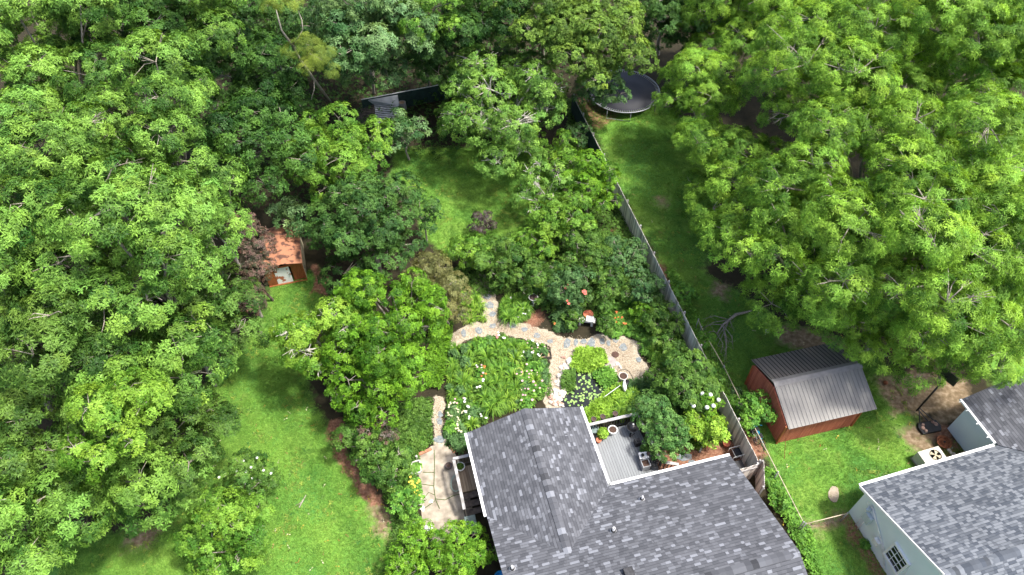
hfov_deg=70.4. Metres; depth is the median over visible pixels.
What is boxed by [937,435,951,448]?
fire pit
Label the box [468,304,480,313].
daylily plant
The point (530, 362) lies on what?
leafy plant
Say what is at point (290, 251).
rusty shed
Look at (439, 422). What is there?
flagstone
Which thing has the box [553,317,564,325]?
leafy plant
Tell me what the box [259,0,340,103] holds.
pine tree
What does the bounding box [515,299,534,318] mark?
daylily plant
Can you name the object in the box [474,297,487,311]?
daylily plant
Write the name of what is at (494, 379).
daylily plant
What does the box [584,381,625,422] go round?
creeping plants
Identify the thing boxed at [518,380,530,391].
leafy plant
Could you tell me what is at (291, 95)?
broadleaf tree
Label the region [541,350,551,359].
wooden planter
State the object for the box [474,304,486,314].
daylily plant
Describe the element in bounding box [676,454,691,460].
flagstone
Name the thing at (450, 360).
daylily plant
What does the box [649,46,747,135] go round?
oak tree
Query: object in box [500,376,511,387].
leafy plant
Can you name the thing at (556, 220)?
broadleaf tree
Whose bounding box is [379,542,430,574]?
hedge shrub
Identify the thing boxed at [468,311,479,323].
daylily plant
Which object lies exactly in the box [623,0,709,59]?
broadleaf tree
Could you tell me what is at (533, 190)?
magnolia tree
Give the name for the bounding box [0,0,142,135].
broadleaf tree
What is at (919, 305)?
oak tree
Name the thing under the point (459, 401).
pink flowering plant
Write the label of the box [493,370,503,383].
daylily plant
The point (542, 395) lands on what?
undergrowth
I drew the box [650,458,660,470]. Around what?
slatted chair
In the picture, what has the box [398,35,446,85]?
broadleaf tree
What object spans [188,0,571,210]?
undergrowth
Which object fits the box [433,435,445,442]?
flagstone
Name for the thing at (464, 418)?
white flowering plant
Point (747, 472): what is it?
short fence
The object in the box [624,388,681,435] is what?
holly shrub
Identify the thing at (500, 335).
white flowering plant
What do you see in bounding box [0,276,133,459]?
broadleaf tree
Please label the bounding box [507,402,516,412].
daylily plant
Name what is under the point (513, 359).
daylily plant
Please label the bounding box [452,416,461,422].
cream flowering plant
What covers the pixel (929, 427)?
basketball hoop
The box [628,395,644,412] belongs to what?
fern
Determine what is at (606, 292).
shrub
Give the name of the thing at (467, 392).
daylily plant
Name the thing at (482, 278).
undergrowth
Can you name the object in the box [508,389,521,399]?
daylily plant
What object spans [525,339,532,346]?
pink flowering plant
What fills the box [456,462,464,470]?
plant pot
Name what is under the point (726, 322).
fallen branch
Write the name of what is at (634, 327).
leafy plant
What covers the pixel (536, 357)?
white flowering plant
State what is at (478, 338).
daylily plant
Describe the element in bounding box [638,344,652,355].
leafy plant
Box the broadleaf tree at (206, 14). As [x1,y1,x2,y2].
[148,0,247,56]
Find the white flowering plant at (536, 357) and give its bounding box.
[530,352,541,361]
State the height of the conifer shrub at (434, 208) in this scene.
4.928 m
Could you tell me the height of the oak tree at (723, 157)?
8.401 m
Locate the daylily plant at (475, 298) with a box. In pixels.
[467,291,484,308]
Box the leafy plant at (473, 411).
[467,406,478,416]
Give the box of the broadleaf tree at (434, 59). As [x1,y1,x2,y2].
[402,8,497,93]
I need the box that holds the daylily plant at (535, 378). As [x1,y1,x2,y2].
[528,371,544,383]
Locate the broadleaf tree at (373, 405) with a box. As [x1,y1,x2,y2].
[313,328,432,429]
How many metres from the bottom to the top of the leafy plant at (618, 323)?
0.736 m
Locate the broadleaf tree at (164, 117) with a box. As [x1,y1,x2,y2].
[56,26,222,273]
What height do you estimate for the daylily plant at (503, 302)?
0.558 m
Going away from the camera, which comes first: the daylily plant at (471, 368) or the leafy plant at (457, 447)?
the leafy plant at (457, 447)
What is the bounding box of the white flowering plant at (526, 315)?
[522,310,530,320]
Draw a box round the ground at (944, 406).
[0,0,1023,574]
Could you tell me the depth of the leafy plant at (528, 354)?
42.84 m
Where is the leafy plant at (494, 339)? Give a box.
[490,337,503,347]
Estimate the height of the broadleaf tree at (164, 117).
16.657 m
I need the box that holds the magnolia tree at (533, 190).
[508,158,583,220]
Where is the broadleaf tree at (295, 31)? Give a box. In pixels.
[268,0,367,72]
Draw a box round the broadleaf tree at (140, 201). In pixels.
[8,147,243,386]
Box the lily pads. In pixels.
[564,371,604,408]
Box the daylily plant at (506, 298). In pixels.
[500,294,513,303]
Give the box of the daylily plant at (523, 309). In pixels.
[513,304,525,320]
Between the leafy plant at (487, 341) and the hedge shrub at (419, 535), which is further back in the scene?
the leafy plant at (487, 341)
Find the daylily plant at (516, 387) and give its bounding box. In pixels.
[504,377,527,399]
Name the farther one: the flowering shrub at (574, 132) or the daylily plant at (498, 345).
the flowering shrub at (574, 132)
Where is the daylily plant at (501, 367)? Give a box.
[493,362,508,374]
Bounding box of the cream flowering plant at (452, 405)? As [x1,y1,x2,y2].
[445,401,458,411]
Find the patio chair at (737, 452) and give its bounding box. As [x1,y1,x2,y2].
[727,445,743,458]
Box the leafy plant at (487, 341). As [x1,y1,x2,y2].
[478,336,491,351]
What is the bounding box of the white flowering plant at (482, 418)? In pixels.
[479,413,488,424]
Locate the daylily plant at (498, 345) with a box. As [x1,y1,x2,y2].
[486,339,504,359]
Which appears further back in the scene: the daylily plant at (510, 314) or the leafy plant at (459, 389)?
the daylily plant at (510, 314)
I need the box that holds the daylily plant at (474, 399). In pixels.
[472,396,480,404]
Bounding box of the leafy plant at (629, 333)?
[624,329,635,336]
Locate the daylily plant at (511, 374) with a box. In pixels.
[502,366,523,388]
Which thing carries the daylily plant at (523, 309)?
on the ground at (944, 406)
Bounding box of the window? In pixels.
[882,542,910,574]
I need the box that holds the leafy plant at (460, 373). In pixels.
[454,371,462,378]
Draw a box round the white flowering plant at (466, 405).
[460,398,472,410]
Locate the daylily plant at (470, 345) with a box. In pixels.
[462,341,476,358]
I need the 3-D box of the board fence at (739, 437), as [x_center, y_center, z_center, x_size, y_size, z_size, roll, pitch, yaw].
[8.726,-2.584,47.665,0.191,1.840,32.183,-11,51,-9]
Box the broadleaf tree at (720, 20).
[664,0,733,50]
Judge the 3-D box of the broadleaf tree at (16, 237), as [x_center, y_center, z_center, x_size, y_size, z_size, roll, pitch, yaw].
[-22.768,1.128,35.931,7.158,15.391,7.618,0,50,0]
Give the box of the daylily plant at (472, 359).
[470,356,478,364]
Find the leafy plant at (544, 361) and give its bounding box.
[540,359,549,368]
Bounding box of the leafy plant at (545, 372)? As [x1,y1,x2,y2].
[540,368,550,376]
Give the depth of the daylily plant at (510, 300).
45.39 m
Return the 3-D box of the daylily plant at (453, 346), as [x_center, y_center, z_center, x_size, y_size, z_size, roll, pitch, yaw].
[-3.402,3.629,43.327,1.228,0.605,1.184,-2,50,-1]
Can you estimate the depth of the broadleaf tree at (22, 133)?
33.74 m
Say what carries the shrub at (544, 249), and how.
on the ground at (944, 406)
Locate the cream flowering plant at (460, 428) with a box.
[455,422,467,434]
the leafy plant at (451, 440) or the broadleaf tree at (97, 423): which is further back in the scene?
the leafy plant at (451, 440)
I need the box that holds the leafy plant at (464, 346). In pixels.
[458,343,470,355]
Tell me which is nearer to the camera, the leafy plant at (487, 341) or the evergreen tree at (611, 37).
the leafy plant at (487, 341)
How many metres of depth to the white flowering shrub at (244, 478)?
36.24 m
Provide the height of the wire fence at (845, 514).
1.150 m
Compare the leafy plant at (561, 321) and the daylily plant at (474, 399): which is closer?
the daylily plant at (474, 399)
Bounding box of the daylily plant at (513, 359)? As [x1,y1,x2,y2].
[507,348,524,365]
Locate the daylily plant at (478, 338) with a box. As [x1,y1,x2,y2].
[472,336,483,343]
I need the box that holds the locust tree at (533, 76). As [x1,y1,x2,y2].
[434,41,568,179]
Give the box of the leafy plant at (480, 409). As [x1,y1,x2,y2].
[477,405,489,416]
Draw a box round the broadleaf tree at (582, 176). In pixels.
[556,148,623,213]
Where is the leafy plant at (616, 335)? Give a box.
[608,329,620,339]
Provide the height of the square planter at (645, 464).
0.440 m
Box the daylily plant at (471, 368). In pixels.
[461,362,478,374]
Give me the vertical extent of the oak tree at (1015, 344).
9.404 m
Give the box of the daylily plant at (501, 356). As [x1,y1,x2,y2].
[490,346,508,363]
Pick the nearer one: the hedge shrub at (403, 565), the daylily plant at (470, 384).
the hedge shrub at (403, 565)
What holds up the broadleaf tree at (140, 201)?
on the ground at (944, 406)
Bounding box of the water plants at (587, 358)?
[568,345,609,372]
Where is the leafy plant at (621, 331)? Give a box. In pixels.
[617,329,624,335]
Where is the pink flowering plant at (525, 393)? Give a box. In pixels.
[519,388,527,397]
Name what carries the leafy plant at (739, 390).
on the ground at (944, 406)
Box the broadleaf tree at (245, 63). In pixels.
[132,0,304,113]
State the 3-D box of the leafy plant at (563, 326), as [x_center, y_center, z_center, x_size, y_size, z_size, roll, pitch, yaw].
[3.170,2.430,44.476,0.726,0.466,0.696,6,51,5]
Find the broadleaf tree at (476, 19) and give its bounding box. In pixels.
[437,0,531,46]
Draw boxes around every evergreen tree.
[487,0,592,59]
[530,0,659,90]
[570,61,631,107]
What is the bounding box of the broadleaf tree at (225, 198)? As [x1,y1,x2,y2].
[156,141,263,317]
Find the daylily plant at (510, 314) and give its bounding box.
[507,307,527,325]
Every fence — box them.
[361,72,515,112]
[571,94,761,475]
[695,318,724,367]
[724,366,804,528]
[740,462,758,478]
[800,512,848,529]
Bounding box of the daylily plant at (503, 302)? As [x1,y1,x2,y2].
[498,298,511,309]
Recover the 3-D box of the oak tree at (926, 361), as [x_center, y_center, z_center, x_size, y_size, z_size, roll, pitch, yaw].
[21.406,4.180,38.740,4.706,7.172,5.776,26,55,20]
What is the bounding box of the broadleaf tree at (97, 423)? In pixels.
[55,365,174,484]
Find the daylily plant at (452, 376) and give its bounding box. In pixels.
[443,373,457,384]
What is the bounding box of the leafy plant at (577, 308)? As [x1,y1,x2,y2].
[571,304,583,315]
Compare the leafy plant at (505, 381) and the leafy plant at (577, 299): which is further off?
the leafy plant at (577, 299)
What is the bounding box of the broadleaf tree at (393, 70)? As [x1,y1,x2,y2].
[332,29,413,94]
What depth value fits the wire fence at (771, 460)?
37.75 m
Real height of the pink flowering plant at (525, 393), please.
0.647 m
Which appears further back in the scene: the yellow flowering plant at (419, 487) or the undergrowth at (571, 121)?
the undergrowth at (571, 121)
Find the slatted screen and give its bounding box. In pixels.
[357,104,375,125]
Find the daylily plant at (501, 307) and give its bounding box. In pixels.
[497,304,509,312]
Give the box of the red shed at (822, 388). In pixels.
[744,342,876,443]
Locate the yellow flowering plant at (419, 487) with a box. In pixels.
[413,482,422,492]
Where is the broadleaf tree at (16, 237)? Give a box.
[0,174,89,345]
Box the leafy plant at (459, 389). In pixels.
[454,384,465,396]
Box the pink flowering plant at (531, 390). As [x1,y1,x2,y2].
[526,381,538,397]
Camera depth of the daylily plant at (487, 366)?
42.27 m
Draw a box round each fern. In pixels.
[608,404,629,422]
[610,398,627,413]
[618,388,637,404]
[625,387,640,396]
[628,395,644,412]
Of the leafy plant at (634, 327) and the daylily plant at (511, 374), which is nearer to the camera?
the daylily plant at (511, 374)
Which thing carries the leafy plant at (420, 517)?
on the ground at (944, 406)
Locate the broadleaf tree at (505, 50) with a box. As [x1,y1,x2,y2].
[492,24,545,87]
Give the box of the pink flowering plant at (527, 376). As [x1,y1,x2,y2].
[520,372,531,382]
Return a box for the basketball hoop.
[916,367,959,434]
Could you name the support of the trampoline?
on the ground at (944, 406)
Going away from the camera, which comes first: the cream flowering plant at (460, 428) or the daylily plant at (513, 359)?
the cream flowering plant at (460, 428)
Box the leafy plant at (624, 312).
[621,306,630,316]
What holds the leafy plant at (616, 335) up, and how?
on the ground at (944, 406)
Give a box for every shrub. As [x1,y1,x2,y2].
[167,485,275,574]
[214,446,283,510]
[264,194,311,237]
[327,413,389,469]
[354,410,398,450]
[359,434,418,491]
[379,107,431,160]
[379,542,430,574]
[384,485,425,521]
[396,518,443,559]
[398,249,468,305]
[402,188,444,241]
[418,272,474,325]
[420,518,497,574]
[441,232,492,270]
[467,209,496,236]
[471,235,531,288]
[503,226,559,266]
[506,256,564,306]
[526,128,577,171]
[544,262,595,304]
[551,223,614,277]
[560,307,585,329]
[564,121,592,149]
[586,265,633,312]
[596,311,616,336]
[602,233,649,285]
[624,269,666,307]
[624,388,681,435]
[628,301,651,326]
[641,297,687,333]
[641,413,693,463]
[642,346,725,416]
[647,324,687,355]
[671,281,700,305]
[680,388,725,430]
[683,406,731,449]
[695,330,716,348]
[713,363,730,382]
[734,388,777,429]
[768,488,794,514]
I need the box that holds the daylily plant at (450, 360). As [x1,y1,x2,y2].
[445,356,459,370]
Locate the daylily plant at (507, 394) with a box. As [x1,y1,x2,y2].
[499,389,515,405]
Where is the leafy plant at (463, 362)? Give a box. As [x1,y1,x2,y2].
[457,356,471,371]
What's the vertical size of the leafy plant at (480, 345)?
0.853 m
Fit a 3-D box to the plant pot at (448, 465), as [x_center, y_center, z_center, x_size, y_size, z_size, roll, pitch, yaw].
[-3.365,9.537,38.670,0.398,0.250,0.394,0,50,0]
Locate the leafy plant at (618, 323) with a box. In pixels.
[610,318,622,330]
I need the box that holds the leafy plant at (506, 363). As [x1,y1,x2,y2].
[498,356,511,369]
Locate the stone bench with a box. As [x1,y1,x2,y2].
[577,317,595,326]
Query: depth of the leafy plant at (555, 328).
44.38 m
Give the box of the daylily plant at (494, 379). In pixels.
[486,373,504,392]
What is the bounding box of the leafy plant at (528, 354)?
[523,350,532,360]
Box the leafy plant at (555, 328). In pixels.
[552,323,560,332]
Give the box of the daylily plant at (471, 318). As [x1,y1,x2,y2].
[463,315,475,325]
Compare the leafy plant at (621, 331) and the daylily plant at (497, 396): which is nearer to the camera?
the daylily plant at (497, 396)
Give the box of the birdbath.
[528,293,537,305]
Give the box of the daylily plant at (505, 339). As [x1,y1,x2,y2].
[496,335,511,346]
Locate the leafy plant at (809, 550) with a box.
[802,541,814,555]
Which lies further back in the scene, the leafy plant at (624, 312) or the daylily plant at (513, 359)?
the leafy plant at (624, 312)
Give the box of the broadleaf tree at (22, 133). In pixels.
[0,79,163,289]
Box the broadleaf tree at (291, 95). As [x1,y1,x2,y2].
[235,75,319,134]
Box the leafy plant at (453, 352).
[448,348,459,359]
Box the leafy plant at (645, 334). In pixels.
[642,331,649,336]
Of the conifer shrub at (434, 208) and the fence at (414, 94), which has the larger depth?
the fence at (414, 94)
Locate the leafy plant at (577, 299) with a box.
[575,292,586,304]
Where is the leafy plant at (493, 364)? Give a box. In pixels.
[488,359,497,367]
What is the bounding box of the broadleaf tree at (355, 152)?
[283,101,394,201]
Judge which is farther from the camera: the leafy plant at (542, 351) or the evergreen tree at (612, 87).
the evergreen tree at (612, 87)
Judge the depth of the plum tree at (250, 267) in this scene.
41.78 m
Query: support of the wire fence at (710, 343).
on the ground at (944, 406)
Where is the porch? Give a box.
[452,454,482,516]
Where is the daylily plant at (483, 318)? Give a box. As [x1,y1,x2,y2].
[479,314,488,321]
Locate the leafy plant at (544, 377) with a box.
[537,374,549,384]
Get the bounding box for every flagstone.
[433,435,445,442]
[436,417,441,424]
[475,327,481,333]
[485,301,493,307]
[488,311,495,316]
[564,338,570,347]
[587,337,594,346]
[619,343,626,350]
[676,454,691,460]
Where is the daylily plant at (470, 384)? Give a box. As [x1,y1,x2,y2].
[463,377,476,389]
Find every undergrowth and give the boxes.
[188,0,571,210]
[342,396,433,574]
[426,318,453,389]
[443,228,732,445]
[445,334,552,431]
[566,98,625,202]
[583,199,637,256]
[627,376,687,438]
[665,267,755,437]
[764,466,822,574]
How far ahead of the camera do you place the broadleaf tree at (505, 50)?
56.00 m
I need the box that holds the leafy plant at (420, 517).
[410,514,422,525]
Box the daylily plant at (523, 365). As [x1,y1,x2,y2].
[519,362,527,369]
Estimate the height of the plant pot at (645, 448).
0.608 m
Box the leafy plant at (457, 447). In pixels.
[453,443,464,454]
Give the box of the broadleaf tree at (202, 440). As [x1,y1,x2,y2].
[110,377,242,506]
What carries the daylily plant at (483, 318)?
on the ground at (944, 406)
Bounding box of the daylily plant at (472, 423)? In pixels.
[463,416,480,431]
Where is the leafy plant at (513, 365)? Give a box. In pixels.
[507,363,519,371]
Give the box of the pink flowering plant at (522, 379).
[513,371,525,384]
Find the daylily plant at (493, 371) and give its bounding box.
[487,366,496,377]
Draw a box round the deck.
[589,413,678,485]
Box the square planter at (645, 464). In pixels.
[639,458,650,470]
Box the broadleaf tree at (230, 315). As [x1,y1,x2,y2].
[144,262,280,371]
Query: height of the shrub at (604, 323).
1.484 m
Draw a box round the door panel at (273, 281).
[265,270,277,285]
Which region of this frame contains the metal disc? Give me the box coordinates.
[612,351,618,357]
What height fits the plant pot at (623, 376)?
0.420 m
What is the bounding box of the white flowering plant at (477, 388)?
[471,378,486,394]
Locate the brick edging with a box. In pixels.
[418,448,431,455]
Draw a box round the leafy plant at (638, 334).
[632,330,641,338]
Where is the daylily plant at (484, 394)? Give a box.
[474,389,496,406]
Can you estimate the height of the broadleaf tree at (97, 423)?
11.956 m
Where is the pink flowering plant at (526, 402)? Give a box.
[518,394,534,408]
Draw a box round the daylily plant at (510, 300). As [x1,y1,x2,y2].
[503,293,521,308]
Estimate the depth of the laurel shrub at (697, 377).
39.27 m
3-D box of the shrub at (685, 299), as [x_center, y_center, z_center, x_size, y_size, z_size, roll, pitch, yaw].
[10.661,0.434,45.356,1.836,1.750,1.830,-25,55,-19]
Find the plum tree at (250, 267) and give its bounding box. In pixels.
[219,209,278,315]
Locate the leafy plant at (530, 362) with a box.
[525,357,538,367]
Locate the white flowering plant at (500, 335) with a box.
[496,331,506,343]
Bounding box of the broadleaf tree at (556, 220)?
[525,189,597,247]
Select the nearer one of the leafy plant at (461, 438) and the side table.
the side table
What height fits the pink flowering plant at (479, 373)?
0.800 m
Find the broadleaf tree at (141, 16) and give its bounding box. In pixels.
[54,0,236,86]
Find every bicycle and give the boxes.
[742,419,760,444]
[754,425,765,450]
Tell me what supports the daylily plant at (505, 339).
on the ground at (944, 406)
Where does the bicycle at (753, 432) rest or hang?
on the ground at (944, 406)
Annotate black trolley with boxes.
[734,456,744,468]
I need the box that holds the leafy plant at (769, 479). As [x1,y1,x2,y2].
[764,471,778,486]
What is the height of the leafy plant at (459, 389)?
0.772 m
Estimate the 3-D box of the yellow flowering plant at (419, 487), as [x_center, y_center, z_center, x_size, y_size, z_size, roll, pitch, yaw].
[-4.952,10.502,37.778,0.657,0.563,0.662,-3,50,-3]
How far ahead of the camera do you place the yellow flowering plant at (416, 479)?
37.89 m
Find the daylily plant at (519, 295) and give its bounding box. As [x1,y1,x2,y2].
[511,292,530,305]
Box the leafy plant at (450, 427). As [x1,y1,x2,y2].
[441,419,456,434]
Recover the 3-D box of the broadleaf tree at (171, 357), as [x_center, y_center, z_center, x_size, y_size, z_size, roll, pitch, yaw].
[-16.984,5.271,35.408,7.832,10.914,8.378,0,50,0]
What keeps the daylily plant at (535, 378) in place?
on the ground at (944, 406)
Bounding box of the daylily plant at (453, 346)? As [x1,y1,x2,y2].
[445,341,461,353]
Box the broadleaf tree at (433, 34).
[394,0,465,45]
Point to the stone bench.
(591, 324)
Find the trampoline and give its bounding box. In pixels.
[588,70,659,121]
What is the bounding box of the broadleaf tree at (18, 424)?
[0,392,72,485]
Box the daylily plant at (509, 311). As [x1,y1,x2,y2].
[498,308,520,329]
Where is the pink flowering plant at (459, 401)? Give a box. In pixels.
[454,397,463,409]
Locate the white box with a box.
[586,316,593,322]
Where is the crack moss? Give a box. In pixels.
[422,450,458,508]
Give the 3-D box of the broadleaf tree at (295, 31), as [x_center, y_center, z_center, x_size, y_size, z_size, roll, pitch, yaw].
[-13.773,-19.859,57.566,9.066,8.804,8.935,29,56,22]
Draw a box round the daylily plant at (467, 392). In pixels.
[459,389,473,401]
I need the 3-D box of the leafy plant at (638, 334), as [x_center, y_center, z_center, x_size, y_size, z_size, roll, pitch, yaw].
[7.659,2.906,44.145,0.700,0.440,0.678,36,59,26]
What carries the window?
in the neighbour house at (961, 513)
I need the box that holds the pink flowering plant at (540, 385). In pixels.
[535,380,547,395]
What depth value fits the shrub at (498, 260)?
44.99 m
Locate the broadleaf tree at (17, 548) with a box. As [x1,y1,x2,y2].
[0,436,99,574]
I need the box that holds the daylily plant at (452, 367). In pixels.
[445,362,460,379]
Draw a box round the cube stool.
[633,438,640,446]
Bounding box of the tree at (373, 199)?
[302,169,428,294]
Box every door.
[274,267,292,283]
[290,264,304,279]
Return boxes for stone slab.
[604,356,616,366]
[828,486,838,502]
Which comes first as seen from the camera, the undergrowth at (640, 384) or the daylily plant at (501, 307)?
the undergrowth at (640, 384)
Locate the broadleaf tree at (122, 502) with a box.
[10,407,213,548]
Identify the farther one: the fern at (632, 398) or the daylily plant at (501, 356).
the daylily plant at (501, 356)
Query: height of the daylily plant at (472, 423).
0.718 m
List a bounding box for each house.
[464,406,807,574]
[849,376,1023,574]
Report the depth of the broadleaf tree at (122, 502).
31.13 m
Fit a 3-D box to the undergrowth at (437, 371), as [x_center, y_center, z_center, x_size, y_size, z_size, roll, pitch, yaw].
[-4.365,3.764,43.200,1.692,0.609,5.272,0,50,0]
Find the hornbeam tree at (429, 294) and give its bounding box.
[320,266,451,393]
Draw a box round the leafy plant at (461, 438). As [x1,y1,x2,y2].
[457,433,465,444]
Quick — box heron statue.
[622,379,626,391]
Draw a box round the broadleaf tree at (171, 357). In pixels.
[38,297,241,458]
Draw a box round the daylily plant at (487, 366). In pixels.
[478,362,494,372]
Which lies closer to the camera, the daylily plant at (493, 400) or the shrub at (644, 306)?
the daylily plant at (493, 400)
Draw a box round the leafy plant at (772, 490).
[767,484,780,493]
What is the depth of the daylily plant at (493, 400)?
40.50 m
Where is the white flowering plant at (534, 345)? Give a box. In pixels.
[530,340,540,349]
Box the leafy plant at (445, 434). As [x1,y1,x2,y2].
[442,430,450,438]
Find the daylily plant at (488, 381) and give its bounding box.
[473,373,498,392]
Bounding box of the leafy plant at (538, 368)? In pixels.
[531,360,544,374]
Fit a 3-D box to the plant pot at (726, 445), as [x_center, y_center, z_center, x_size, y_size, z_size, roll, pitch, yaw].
[11.659,8.524,39.475,0.418,0.300,0.414,0,50,0]
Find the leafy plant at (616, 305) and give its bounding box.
[610,298,622,310]
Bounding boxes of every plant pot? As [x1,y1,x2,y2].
[410,460,422,475]
[445,462,451,469]
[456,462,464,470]
[583,310,592,316]
[590,425,598,434]
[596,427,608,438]
[608,425,617,434]
[619,372,627,381]
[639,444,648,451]
[723,439,730,447]
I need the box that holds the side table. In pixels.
[637,452,648,462]
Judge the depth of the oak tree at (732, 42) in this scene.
52.70 m
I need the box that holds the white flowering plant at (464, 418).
[461,411,470,425]
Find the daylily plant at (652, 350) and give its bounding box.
[647,345,662,360]
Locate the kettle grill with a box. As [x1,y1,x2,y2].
[626,421,638,437]
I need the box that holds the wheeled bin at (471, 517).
[464,514,477,533]
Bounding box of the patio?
[419,444,471,540]
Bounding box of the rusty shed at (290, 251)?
[260,225,306,287]
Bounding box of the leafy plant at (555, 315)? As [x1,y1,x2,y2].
[548,311,561,320]
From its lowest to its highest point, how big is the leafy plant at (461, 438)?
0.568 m
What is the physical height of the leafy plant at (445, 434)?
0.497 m
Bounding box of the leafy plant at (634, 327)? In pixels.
[627,319,640,331]
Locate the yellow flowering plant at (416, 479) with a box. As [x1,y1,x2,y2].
[408,475,421,484]
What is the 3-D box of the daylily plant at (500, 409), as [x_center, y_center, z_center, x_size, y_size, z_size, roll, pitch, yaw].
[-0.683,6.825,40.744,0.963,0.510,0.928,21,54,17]
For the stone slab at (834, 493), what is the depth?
37.73 m
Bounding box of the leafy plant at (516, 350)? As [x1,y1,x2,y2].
[505,348,517,357]
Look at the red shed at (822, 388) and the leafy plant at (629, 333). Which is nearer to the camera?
the red shed at (822, 388)
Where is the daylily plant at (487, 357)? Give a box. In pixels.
[474,347,497,366]
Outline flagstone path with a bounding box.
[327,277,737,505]
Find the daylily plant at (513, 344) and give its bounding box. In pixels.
[504,338,522,353]
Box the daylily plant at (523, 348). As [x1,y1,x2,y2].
[517,340,531,356]
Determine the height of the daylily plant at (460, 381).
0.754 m
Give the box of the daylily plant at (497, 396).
[480,390,510,414]
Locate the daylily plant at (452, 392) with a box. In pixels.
[446,387,457,398]
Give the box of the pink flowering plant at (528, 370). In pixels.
[523,363,532,374]
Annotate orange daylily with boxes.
[613,317,626,329]
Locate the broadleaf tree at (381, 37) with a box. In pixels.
[301,0,439,76]
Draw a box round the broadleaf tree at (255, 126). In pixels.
[185,86,316,204]
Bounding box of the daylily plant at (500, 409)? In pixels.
[491,403,507,415]
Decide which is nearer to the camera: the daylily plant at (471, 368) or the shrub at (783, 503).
the shrub at (783, 503)
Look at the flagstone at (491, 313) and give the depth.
45.34 m
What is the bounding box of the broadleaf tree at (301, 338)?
[268,295,382,380]
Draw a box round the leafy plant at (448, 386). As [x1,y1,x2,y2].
[444,383,453,391]
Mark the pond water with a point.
(586, 402)
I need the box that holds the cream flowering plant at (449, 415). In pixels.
[445,411,453,420]
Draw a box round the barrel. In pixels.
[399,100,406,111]
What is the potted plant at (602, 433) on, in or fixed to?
on the deck
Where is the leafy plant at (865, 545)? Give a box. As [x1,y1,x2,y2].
[859,538,870,550]
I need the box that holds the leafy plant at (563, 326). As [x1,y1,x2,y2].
[558,323,567,332]
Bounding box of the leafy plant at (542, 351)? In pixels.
[538,347,548,356]
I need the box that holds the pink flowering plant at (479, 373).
[474,364,485,377]
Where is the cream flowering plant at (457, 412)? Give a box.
[453,408,460,416]
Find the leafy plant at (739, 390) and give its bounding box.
[730,386,743,397]
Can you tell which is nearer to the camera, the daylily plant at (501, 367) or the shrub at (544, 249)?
the daylily plant at (501, 367)
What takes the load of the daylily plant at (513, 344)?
on the ground at (944, 406)
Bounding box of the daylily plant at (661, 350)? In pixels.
[651,345,670,361]
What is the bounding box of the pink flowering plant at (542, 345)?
[539,341,546,348]
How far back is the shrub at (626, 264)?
45.83 m
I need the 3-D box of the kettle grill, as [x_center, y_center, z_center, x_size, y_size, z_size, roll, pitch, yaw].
[6.465,7.593,39.015,0.630,0.994,0.630,0,50,0]
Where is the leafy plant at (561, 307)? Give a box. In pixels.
[556,305,565,311]
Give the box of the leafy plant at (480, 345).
[471,340,486,352]
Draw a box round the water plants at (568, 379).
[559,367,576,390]
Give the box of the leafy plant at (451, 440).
[444,435,458,449]
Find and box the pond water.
[561,371,603,407]
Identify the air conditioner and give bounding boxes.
[911,446,946,466]
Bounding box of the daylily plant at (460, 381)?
[452,372,474,389]
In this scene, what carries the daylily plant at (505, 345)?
on the ground at (944, 406)
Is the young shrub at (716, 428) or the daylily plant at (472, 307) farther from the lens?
the daylily plant at (472, 307)
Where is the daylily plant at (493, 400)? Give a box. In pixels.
[476,397,504,420]
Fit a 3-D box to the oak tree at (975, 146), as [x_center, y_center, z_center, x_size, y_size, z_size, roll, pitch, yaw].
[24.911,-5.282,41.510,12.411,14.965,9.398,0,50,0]
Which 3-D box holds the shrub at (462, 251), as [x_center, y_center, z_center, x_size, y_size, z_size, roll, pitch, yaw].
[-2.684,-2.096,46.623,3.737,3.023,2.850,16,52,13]
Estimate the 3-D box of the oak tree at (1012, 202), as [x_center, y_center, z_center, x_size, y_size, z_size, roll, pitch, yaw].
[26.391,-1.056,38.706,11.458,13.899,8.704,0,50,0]
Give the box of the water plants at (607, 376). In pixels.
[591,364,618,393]
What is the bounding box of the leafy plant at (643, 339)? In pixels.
[640,337,646,344]
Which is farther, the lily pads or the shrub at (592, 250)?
the shrub at (592, 250)
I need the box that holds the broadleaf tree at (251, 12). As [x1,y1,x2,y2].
[230,0,316,70]
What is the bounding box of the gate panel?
[753,460,764,495]
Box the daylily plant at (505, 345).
[500,341,515,356]
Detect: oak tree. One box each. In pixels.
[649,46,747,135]
[655,0,799,69]
[670,117,811,235]
[693,186,868,338]
[726,0,873,58]
[735,0,947,161]
[735,93,963,271]
[783,155,1017,360]
[807,275,909,375]
[832,0,971,88]
[859,78,1023,231]
[861,0,1023,133]
[883,312,975,396]
[923,161,1023,304]
[927,266,1023,389]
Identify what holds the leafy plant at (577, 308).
on the ground at (944, 406)

